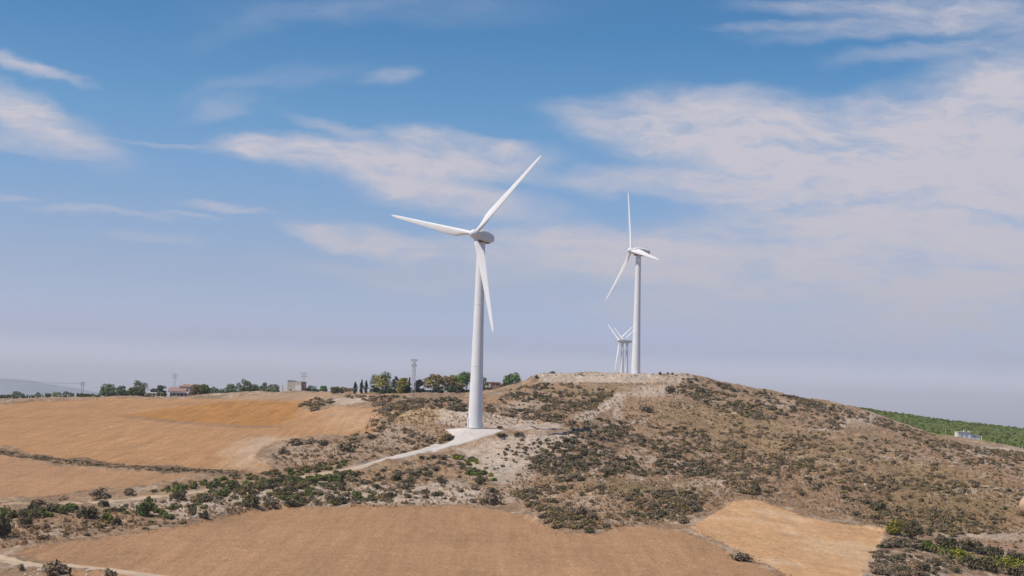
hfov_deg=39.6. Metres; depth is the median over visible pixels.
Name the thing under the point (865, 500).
shrub
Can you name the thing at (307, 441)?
shrub
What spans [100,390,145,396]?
hedge
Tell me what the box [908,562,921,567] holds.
shrub
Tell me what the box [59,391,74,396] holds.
tree
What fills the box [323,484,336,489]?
shrub
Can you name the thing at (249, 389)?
hedge
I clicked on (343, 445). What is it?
shrub
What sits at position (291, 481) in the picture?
shrub
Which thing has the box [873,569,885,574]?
shrub
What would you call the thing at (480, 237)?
wind turbine
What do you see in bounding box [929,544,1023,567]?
hedge
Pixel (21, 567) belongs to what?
shrub
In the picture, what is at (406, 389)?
bush
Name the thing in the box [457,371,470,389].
umbrella pine
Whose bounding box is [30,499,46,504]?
shrub
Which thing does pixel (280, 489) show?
shrub
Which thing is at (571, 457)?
shrub
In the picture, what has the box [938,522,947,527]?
shrub
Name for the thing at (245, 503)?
shrub
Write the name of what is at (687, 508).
shrub
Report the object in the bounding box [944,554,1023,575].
hedge
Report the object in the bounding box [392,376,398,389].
tree
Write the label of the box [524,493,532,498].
shrub
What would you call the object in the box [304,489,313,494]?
shrub
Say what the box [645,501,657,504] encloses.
shrub
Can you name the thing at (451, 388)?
bush
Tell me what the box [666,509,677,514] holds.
shrub
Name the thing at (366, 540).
stubble field
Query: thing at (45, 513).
shrub
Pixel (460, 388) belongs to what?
bush
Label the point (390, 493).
shrub
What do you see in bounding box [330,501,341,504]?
shrub
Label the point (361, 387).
cypress tree
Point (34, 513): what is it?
shrub
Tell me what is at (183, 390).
farmhouse
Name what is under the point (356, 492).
shrub
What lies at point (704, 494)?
shrub
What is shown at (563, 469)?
shrub
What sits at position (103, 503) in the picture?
shrub
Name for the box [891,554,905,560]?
shrub
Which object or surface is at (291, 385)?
white house
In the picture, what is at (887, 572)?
shrub
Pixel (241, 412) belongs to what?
ploughed field
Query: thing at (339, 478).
shrub
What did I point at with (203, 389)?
tree
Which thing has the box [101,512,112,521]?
shrub
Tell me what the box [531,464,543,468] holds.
shrub
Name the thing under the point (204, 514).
shrub
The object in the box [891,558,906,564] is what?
shrub
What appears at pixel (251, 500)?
shrub
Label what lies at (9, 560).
dirt track
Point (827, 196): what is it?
sky
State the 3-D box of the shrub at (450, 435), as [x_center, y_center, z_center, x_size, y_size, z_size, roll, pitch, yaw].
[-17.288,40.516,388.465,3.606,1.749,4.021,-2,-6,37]
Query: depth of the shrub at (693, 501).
297.11 m
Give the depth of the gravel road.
369.81 m
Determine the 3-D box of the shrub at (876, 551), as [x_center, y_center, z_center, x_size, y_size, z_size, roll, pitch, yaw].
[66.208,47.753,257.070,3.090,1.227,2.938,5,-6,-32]
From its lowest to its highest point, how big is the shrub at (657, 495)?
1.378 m
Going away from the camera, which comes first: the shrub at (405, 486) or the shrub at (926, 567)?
the shrub at (926, 567)
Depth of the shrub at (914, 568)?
247.29 m
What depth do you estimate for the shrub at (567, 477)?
331.61 m
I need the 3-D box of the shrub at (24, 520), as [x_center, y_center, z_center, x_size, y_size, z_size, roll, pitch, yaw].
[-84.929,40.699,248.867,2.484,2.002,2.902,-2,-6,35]
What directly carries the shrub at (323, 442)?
on the hillside at (479, 450)
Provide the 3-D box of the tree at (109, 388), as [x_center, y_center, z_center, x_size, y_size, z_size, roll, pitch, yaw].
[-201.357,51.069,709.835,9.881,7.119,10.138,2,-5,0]
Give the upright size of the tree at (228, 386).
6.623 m
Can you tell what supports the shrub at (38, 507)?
on the hillside at (479, 450)
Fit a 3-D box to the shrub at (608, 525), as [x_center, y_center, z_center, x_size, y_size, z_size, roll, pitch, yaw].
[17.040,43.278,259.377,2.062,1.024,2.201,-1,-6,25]
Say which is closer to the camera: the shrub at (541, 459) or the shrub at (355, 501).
the shrub at (355, 501)
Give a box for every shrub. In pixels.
[0,505,10,511]
[0,514,14,536]
[16,515,33,525]
[18,510,28,514]
[18,564,24,570]
[27,503,37,508]
[27,509,42,517]
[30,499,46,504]
[30,505,41,509]
[38,511,52,516]
[38,559,71,575]
[40,522,51,528]
[44,504,60,511]
[55,505,67,512]
[59,495,68,500]
[65,502,77,507]
[76,504,98,518]
[89,487,111,497]
[98,499,109,506]
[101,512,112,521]
[104,567,117,575]
[110,517,121,524]
[123,488,136,494]
[136,496,153,516]
[168,505,178,509]
[169,490,185,499]
[172,483,186,491]
[187,502,196,515]
[189,496,202,501]
[199,510,210,518]
[200,497,212,501]
[202,495,214,500]
[215,489,226,496]
[226,482,233,489]
[231,481,239,486]
[241,493,260,507]
[241,501,250,506]
[245,488,255,493]
[260,495,273,500]
[262,478,275,482]
[265,499,279,505]
[272,488,287,491]
[274,476,286,481]
[276,494,290,499]
[278,446,289,453]
[283,499,298,505]
[285,438,302,445]
[286,479,297,482]
[287,486,297,491]
[295,482,307,488]
[302,437,317,444]
[304,475,318,482]
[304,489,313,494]
[311,490,324,494]
[317,439,331,445]
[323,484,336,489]
[324,492,333,499]
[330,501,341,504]
[332,496,347,503]
[336,442,358,450]
[336,475,343,482]
[344,476,355,480]
[349,499,363,503]
[351,490,360,495]
[359,479,372,483]
[366,434,377,438]
[378,493,388,498]
[379,497,392,502]
[387,492,397,496]
[390,473,402,480]
[391,469,404,473]
[398,483,409,489]
[406,477,416,481]
[430,491,443,496]
[431,466,441,469]
[432,477,447,482]
[439,454,447,459]
[441,433,453,438]
[471,484,480,489]
[475,475,485,483]
[479,496,488,503]
[486,487,499,492]
[486,493,503,504]
[513,432,523,435]
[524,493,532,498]
[525,455,537,459]
[528,487,541,493]
[531,457,543,462]
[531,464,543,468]
[542,517,553,523]
[544,497,558,502]
[545,454,558,458]
[557,467,569,473]
[560,464,570,469]
[562,475,572,481]
[566,454,576,459]
[568,473,581,478]
[569,508,579,514]
[578,508,588,514]
[581,519,595,523]
[582,486,592,492]
[583,527,594,532]
[586,511,597,518]
[594,484,606,488]
[601,523,610,527]
[612,467,625,472]
[625,496,634,500]
[629,509,639,514]
[639,404,654,411]
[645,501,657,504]
[649,489,658,494]
[652,462,662,466]
[652,493,661,498]
[664,385,678,393]
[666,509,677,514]
[671,502,683,507]
[677,516,689,523]
[679,505,689,510]
[686,468,698,472]
[687,499,700,505]
[689,494,697,500]
[690,505,702,510]
[692,470,705,475]
[694,387,704,391]
[702,492,712,496]
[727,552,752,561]
[750,481,759,491]
[858,497,871,503]
[868,549,882,554]
[869,500,885,510]
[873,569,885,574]
[879,567,890,574]
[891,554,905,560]
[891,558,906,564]
[893,538,903,542]
[896,566,908,571]
[898,570,910,575]
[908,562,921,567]
[910,566,922,571]
[911,541,921,547]
[915,570,929,575]
[919,562,930,570]
[923,558,935,563]
[931,560,943,565]
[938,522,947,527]
[950,564,962,568]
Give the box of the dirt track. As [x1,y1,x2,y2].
[0,555,165,575]
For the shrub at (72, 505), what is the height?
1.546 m
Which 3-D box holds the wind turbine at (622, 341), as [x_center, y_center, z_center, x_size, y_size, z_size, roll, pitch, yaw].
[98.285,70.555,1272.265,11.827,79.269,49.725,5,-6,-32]
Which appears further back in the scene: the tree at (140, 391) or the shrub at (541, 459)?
the tree at (140, 391)
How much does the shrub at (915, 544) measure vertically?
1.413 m
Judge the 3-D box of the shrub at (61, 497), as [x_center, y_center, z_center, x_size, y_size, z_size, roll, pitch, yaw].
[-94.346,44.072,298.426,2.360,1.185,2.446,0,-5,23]
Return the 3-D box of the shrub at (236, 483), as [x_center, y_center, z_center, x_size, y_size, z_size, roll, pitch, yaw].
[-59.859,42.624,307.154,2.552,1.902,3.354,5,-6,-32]
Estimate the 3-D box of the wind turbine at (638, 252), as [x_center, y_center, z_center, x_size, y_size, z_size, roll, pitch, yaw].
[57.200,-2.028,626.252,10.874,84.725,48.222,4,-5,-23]
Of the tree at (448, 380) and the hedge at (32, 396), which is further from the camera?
the hedge at (32, 396)
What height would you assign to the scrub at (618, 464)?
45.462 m
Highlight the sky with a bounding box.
[0,0,1023,428]
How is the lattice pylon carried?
on the hillside at (479, 450)
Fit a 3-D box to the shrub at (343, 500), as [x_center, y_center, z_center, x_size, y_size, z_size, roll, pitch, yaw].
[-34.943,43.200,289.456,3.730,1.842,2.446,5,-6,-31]
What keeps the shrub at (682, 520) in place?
on the hillside at (479, 450)
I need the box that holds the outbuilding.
[146,392,156,395]
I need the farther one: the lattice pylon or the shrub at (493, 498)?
the lattice pylon
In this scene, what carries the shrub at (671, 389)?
on the hillside at (479, 450)
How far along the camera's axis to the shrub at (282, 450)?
365.53 m
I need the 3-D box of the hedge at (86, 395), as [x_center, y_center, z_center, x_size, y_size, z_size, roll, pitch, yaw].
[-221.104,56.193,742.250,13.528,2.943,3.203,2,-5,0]
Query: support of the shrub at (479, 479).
on the hillside at (479, 450)
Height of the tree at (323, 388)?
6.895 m
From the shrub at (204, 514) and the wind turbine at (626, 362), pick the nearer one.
the shrub at (204, 514)
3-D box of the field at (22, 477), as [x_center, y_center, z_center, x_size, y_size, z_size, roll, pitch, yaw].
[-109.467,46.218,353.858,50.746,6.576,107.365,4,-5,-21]
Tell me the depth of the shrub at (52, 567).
198.99 m
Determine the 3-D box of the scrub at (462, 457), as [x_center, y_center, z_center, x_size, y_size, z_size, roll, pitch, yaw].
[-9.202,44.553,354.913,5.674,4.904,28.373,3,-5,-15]
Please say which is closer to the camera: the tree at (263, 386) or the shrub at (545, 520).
the shrub at (545, 520)
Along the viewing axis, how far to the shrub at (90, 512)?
260.70 m
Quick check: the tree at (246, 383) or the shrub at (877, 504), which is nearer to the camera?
the shrub at (877, 504)
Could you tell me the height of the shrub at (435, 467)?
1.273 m
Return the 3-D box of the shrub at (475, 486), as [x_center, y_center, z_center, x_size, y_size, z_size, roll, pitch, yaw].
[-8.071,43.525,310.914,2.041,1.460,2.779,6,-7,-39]
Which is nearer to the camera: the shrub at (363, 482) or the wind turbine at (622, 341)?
the shrub at (363, 482)
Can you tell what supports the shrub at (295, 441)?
on the hillside at (479, 450)
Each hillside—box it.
[0,372,1023,575]
[865,409,1023,448]
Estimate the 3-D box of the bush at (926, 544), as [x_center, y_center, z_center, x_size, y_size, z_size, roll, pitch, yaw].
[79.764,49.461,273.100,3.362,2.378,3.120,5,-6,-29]
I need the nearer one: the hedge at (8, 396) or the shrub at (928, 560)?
the shrub at (928, 560)
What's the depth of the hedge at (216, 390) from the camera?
709.30 m
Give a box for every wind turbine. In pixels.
[392,155,541,428]
[606,195,658,373]
[608,325,632,372]
[614,328,632,372]
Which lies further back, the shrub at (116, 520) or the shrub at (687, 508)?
the shrub at (687, 508)
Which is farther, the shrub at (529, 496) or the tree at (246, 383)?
the tree at (246, 383)
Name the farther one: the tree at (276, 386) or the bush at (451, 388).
the tree at (276, 386)
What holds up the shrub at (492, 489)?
on the hillside at (479, 450)
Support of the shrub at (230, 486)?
on the hillside at (479, 450)
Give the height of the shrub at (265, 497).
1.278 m
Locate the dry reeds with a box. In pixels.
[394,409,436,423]
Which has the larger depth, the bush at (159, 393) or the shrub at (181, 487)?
the bush at (159, 393)
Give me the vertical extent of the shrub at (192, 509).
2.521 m
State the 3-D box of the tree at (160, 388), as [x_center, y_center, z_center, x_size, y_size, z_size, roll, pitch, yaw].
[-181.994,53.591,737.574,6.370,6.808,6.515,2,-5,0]
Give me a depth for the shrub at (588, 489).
310.14 m
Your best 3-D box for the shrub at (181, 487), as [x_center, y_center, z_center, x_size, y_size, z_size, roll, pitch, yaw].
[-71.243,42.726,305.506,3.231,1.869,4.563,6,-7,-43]
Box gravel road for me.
[2,428,503,504]
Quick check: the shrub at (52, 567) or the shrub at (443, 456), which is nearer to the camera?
the shrub at (52, 567)
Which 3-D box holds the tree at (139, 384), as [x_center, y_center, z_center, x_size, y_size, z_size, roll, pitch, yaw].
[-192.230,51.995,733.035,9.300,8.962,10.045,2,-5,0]
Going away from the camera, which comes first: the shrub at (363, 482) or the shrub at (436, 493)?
the shrub at (436, 493)
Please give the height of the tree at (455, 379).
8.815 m
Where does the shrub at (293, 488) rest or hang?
on the hillside at (479, 450)
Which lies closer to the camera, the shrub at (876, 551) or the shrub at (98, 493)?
the shrub at (876, 551)
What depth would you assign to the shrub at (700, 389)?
578.36 m
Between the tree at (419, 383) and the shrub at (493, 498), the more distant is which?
the tree at (419, 383)
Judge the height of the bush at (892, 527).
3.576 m
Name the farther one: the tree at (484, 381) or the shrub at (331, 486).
the tree at (484, 381)
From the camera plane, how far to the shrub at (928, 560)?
257.64 m
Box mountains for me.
[0,379,102,397]
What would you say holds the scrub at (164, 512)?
on the hillside at (479, 450)
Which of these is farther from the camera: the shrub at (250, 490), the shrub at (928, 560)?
the shrub at (250, 490)
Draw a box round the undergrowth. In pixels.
[855,406,1023,447]
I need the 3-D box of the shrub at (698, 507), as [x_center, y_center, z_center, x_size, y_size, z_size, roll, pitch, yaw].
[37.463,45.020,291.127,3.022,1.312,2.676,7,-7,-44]
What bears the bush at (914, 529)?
on the hillside at (479, 450)
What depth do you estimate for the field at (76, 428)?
461.18 m
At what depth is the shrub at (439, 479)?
316.55 m
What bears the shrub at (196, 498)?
on the hillside at (479, 450)
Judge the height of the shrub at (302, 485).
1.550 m
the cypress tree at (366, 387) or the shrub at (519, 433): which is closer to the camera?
the shrub at (519, 433)
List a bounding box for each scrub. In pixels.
[74,373,1023,575]
[97,453,497,514]
[452,455,493,476]
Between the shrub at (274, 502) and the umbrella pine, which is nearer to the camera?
the shrub at (274, 502)
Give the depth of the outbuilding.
719.51 m
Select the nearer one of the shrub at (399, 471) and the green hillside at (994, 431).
the shrub at (399, 471)
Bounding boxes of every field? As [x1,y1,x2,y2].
[0,392,379,472]
[0,455,193,497]
[14,503,777,575]
[125,401,300,424]
[691,499,883,575]
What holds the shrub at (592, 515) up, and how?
on the hillside at (479, 450)
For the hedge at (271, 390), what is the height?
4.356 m
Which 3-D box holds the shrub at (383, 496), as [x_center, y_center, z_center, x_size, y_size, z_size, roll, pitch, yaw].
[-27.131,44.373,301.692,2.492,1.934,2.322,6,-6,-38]
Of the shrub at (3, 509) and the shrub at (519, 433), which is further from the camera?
the shrub at (519, 433)
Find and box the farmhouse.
[166,384,193,396]
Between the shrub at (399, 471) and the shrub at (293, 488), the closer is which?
the shrub at (293, 488)
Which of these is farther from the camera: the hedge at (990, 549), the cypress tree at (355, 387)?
the cypress tree at (355, 387)
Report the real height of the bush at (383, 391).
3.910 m
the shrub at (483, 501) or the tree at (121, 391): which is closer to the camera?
the shrub at (483, 501)
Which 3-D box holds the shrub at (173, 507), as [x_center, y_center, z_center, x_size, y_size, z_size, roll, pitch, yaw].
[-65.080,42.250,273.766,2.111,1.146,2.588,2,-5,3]
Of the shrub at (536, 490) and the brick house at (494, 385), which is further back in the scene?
the brick house at (494, 385)
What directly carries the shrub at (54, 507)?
on the hillside at (479, 450)
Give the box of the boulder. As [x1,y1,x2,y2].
[1018,497,1023,513]
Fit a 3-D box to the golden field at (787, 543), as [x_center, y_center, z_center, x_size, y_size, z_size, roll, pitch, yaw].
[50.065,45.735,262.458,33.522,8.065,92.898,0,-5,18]
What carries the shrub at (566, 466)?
on the hillside at (479, 450)
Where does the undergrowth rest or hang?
on the green hillside at (994, 431)
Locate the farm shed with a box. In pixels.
[954,430,981,439]
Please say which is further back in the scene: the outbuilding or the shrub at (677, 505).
the outbuilding
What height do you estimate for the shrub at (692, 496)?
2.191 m
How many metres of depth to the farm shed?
697.09 m
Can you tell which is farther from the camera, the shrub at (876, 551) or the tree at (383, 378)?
the tree at (383, 378)
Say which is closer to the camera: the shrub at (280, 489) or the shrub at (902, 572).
the shrub at (902, 572)
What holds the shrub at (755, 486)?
on the hillside at (479, 450)
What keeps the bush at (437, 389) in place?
on the hillside at (479, 450)
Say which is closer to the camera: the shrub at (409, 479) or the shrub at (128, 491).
the shrub at (128, 491)
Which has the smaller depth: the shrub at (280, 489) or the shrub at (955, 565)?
the shrub at (955, 565)
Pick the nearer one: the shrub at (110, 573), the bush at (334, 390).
the shrub at (110, 573)
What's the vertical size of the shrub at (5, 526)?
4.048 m
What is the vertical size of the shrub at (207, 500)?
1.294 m
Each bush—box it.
[156,391,166,396]
[330,387,343,393]
[370,385,391,393]
[401,385,411,392]
[430,386,442,392]
[444,385,458,392]
[455,382,465,392]
[885,518,903,534]
[899,520,924,539]
[921,540,934,550]
[935,535,948,545]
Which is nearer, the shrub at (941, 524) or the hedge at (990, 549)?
the hedge at (990, 549)
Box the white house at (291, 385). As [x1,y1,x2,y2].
[282,380,305,390]
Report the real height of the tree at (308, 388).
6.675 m
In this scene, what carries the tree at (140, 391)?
on the hillside at (479, 450)
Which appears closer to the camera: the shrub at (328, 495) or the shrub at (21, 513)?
the shrub at (21, 513)
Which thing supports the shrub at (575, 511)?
on the hillside at (479, 450)
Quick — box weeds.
[0,451,238,472]
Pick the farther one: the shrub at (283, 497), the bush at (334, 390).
the bush at (334, 390)
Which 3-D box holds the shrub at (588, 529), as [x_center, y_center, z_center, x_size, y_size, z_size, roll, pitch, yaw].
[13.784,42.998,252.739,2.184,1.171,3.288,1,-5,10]
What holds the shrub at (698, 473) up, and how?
on the hillside at (479, 450)
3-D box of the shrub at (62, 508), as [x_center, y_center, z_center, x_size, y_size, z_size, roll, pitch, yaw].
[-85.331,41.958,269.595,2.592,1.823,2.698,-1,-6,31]
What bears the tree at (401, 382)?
on the hillside at (479, 450)
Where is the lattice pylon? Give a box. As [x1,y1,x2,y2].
[410,359,416,399]
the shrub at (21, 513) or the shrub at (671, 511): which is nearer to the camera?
the shrub at (21, 513)
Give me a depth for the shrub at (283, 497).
295.28 m
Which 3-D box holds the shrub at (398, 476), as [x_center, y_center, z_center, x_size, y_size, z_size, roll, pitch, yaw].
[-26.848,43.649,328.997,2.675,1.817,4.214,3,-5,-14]
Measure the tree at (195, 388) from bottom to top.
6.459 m
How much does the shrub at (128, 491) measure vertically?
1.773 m
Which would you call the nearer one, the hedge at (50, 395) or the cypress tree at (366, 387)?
the cypress tree at (366, 387)
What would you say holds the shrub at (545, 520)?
on the hillside at (479, 450)
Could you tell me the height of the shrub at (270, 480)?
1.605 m
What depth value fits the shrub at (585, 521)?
260.03 m
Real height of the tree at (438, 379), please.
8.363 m
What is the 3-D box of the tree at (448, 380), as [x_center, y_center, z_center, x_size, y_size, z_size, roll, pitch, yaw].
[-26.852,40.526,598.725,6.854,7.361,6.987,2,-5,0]
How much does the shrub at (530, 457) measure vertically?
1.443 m
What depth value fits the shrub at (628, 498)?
297.16 m
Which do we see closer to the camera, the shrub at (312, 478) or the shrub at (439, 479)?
the shrub at (439, 479)
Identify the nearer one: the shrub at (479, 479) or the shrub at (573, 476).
the shrub at (479, 479)
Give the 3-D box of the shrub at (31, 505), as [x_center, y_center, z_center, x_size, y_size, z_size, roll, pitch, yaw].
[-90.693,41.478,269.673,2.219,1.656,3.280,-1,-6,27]
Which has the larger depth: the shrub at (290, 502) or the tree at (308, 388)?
the tree at (308, 388)
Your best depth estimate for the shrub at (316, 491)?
304.48 m
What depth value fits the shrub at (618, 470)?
348.75 m
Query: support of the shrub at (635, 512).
on the hillside at (479, 450)
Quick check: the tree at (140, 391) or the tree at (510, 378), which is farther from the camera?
the tree at (140, 391)
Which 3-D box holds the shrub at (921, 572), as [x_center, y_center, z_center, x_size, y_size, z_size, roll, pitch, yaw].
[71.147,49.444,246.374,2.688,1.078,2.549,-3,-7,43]
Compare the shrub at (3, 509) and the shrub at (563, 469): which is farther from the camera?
the shrub at (563, 469)
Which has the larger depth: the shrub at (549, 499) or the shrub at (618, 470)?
the shrub at (618, 470)
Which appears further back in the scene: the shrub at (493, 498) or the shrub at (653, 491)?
the shrub at (653, 491)
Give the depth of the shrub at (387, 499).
296.69 m
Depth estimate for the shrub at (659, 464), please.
364.62 m
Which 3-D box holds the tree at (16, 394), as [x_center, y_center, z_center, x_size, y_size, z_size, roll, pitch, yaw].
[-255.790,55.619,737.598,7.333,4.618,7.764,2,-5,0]
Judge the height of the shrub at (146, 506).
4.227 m
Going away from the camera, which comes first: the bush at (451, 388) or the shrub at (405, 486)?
the shrub at (405, 486)
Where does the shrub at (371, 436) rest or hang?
on the hillside at (479, 450)
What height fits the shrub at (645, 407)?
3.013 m
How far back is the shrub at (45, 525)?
243.23 m
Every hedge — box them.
[0,394,14,398]
[20,395,42,397]
[43,393,61,396]
[76,393,100,396]
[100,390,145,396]
[210,388,235,393]
[234,386,258,391]
[259,388,277,391]
[328,386,353,391]
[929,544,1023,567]
[944,537,1023,562]
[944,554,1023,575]
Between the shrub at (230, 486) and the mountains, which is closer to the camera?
the shrub at (230, 486)
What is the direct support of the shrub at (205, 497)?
on the hillside at (479, 450)
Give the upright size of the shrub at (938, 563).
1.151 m
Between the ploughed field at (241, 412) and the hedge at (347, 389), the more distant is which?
the hedge at (347, 389)
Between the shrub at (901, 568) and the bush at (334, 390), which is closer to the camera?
the shrub at (901, 568)
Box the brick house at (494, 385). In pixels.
[485,382,500,389]
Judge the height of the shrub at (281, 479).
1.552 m
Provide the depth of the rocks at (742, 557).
232.81 m
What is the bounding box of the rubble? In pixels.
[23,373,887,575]
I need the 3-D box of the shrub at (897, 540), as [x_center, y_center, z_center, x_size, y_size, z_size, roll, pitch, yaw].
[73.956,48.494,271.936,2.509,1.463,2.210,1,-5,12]
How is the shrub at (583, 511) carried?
on the hillside at (479, 450)
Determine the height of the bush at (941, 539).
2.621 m
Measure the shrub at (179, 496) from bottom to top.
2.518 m
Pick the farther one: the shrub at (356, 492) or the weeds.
the weeds
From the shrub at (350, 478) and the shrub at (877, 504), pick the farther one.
the shrub at (350, 478)
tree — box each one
[11,391,25,398]
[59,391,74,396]
[99,383,115,396]
[113,385,128,395]
[127,387,144,395]
[131,380,148,391]
[155,385,166,391]
[189,384,201,395]
[199,385,210,393]
[224,384,234,390]
[236,379,252,391]
[259,382,267,388]
[266,384,279,391]
[306,385,319,391]
[318,386,327,391]
[352,382,357,393]
[359,380,363,393]
[364,380,367,392]
[369,371,395,393]
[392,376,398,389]
[396,378,409,393]
[414,380,424,392]
[422,373,443,388]
[442,375,455,390]
[451,375,458,382]
[483,377,486,388]
[502,372,521,384]
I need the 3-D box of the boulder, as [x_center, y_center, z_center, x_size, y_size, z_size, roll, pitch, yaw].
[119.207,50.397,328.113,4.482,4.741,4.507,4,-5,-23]
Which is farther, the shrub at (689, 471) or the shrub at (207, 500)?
the shrub at (689, 471)
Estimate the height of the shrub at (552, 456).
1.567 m
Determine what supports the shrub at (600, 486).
on the hillside at (479, 450)
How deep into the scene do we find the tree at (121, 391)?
704.44 m
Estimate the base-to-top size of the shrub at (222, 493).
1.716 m
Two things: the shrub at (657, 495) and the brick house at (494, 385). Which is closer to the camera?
the shrub at (657, 495)

